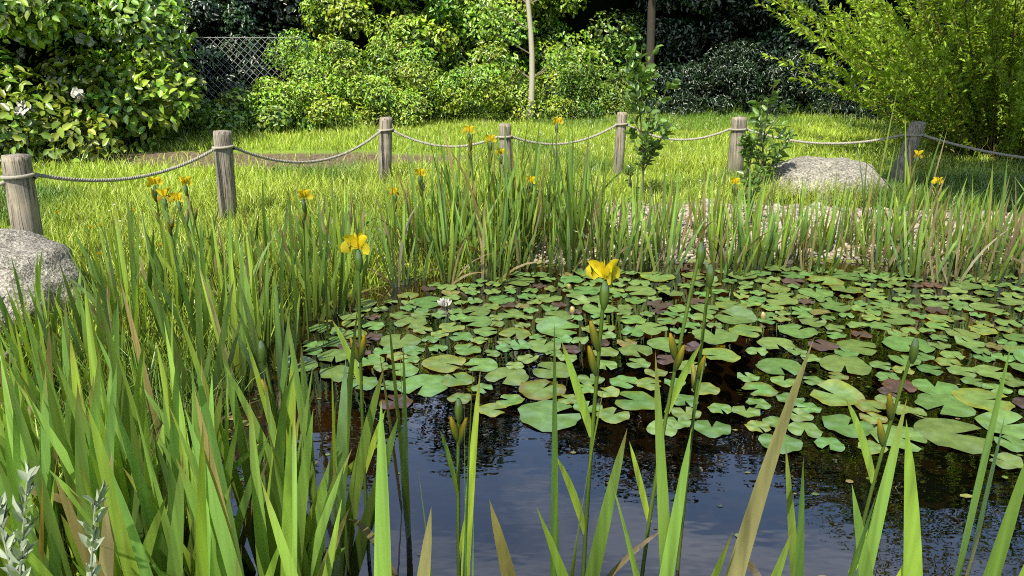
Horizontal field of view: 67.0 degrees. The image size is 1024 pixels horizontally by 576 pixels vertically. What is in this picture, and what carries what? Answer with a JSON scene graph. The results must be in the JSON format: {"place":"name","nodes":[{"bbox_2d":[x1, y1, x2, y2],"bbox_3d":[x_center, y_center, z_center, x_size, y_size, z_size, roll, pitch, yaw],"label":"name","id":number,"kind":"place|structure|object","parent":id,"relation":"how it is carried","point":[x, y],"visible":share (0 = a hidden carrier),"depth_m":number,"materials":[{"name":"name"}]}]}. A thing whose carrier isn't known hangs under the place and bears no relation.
{"place":"outdoors","nodes":[
{"label":"outdoors","id":0,"kind":"place"},
{"bbox_2d":[0,108,1023,575],"bbox_3d":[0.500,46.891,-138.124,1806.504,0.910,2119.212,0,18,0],"label":"ground","id":1,"kind":"structure","parent":0,"point":[296,154],"depth_m":10.25,"materials":[{"name":"green plant"}]},
{"bbox_2d":[0,229,93,344],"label":"boulder","id":2,"kind":"object","parent":1,"relation":"on","point":[20,247],"visible":0.34,"depth_m":4.23,"materials":[{"name":"stone"}]},
{"bbox_2d":[0,461,108,575],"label":"silver sage","id":3,"kind":"object","parent":1,"relation":"on","point":[13,555],"visible":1,"depth_m":1.47,"materials":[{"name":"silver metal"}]},
{"bbox_2d":[57,211,210,270],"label":"meadow flower stems","id":4,"kind":"object","parent":1,"relation":"on","point":[104,234],"visible":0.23,"depth_m":5.56,"materials":[{"name":"green plant"}]},
{"bbox_2d":[55,198,292,258],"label":"meadow flowers","id":5,"kind":"object","parent":4,"relation":"on","point":[134,210],"visible":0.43,"depth_m":5.40,"materials":[{"name":"yellow plant"}]},
{"bbox_2d":[180,33,310,91],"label":"chain link posts","id":6,"kind":"object","parent":1,"relation":"on","point":[306,49],"visible":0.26,"depth_m":14.74,"materials":[{"name":"grey metal"}]},
{"bbox_2d":[166,36,306,111],"bbox_3d":[-6.275,-4.070,14.870,4.757,1.455,0.012,0,18,0],"label":"chain link","id":7,"kind":"object","parent":6,"relation":"attached to","point":[234,60],"visible":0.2,"depth_m":14.78,"materials":[{"name":"grey metal"}]},
{"bbox_2d":[1,112,925,235],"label":"fence posts","id":8,"kind":"object","parent":1,"relation":"on","point":[23,204],"visible":0.63,"depth_m":6.32,"materials":[{"name":"grey wood"}]},
{"bbox_2d":[0,123,1023,185],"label":"fence rope","id":9,"kind":"object","parent":8,"relation":"attached to","point":[35,177],"visible":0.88,"depth_m":7.63,"materials":[{"name":"grey fabric"}]},
{"bbox_2d":[0,0,954,106],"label":"trees","id":10,"kind":"object","parent":1,"relation":"on","point":[578,22],"visible":0.06,"depth_m":16.66,"materials":[{"name":"green plant"}]},
{"bbox_2d":[1,110,1012,264],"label":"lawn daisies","id":11,"kind":"object","parent":1,"relation":"on","point":[522,141],"visible":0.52,"depth_m":8.87,"materials":[{"name":"white plant"}]},
{"bbox_2d":[0,0,1020,203],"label":"shrub foliage","id":12,"kind":"object","parent":1,"relation":"on","point":[447,74],"visible":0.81,"depth_m":14.15,"materials":[{"name":"green plant"}]},
{"bbox_2d":[0,0,448,116],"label":"flowers","id":13,"kind":"object","parent":12,"relation":"attached to","point":[20,110],"visible":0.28,"depth_m":9.63,"materials":[{"name":"white plant"}]},
{"bbox_2d":[0,88,1023,575],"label":"iris","id":14,"kind":"object","parent":1,"relation":"on","point":[142,532],"depth_m":2.28,"materials":[{"name":"green plant"}]},
{"bbox_2d":[0,98,1023,575],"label":"lawn grass","id":15,"kind":"structure","parent":1,"relation":"on","point":[76,206],"depth_m":7.79,"materials":[{"name":"green plant"}]},
{"bbox_2d":[255,0,1023,221],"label":"tree","id":16,"kind":"object","parent":1,"relation":"on","point":[993,140],"visible":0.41,"depth_m":9.49,"materials":[{"name":"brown plant"}]},
{"bbox_2d":[472,198,1022,269],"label":"bank pebbles","id":17,"kind":"object","parent":1,"relation":"on","point":[690,255],"visible":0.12,"depth_m":6.33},
{"bbox_2d":[759,156,892,205],"bbox_3d":[2.975,-0.863,7.540,1.276,0.810,0.926,0,18,0],"label":"boulder","id":18,"kind":"object","parent":1,"relation":"on","point":[801,167],"visible":0.39,"depth_m":7.22,"materials":[{"name":"stone"}]},
{"bbox_2d":[753,0,1023,158],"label":"shrub","id":19,"kind":"object","parent":1,"relation":"on","point":[891,67],"visible":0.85,"depth_m":9.18,"materials":[{"name":"green plant"}]},
{"bbox_2d":[186,260,1023,575],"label":"pond water","id":20,"kind":"structure","parent":0,"point":[514,470],"depth_m":3.12,"materials":[{"name":"liquid"}]},
{"bbox_2d":[437,298,451,305],"bbox_3d":[-0.421,0.086,4.813,0.095,0.047,0.094,0,18,0],"label":"water lily flower","id":21,"kind":"object","parent":20,"relation":"on","point":[444,301],"visible":1,"depth_m":4.80,"materials":[{"name":"white plant"}]},
{"bbox_2d":[222,261,1022,575],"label":"pond debris","id":22,"kind":"object","parent":20,"relation":"on","point":[246,423],"visible":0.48,"depth_m":3.37,"materials":[{"name":"brown plant"}]},
{"bbox_2d":[288,264,1023,468],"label":"water lily pads","id":23,"kind":"object","parent":20,"relation":"on","point":[961,402],"visible":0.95,"depth_m":4.11,"materials":[{"name":"green plant"}]},
{"bbox_2d":[566,283,765,319],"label":"water lily buds","id":24,"kind":"object","parent":20,"relation":"on","point":[572,308],"visible":0.94,"depth_m":4.68,"materials":[{"name":"plant"}]},
{"bbox_2d":[783,254,793,263],"bbox_3d":[2.052,-0.211,5.772,0.106,0.092,0.118,14,22,36],"label":"stone","id":25,"kind":"object","parent":20,"relation":"in","point":[791,260],"visible":0.36,"depth_m":5.72,"materials":[{"name":"stone"}]}
]}

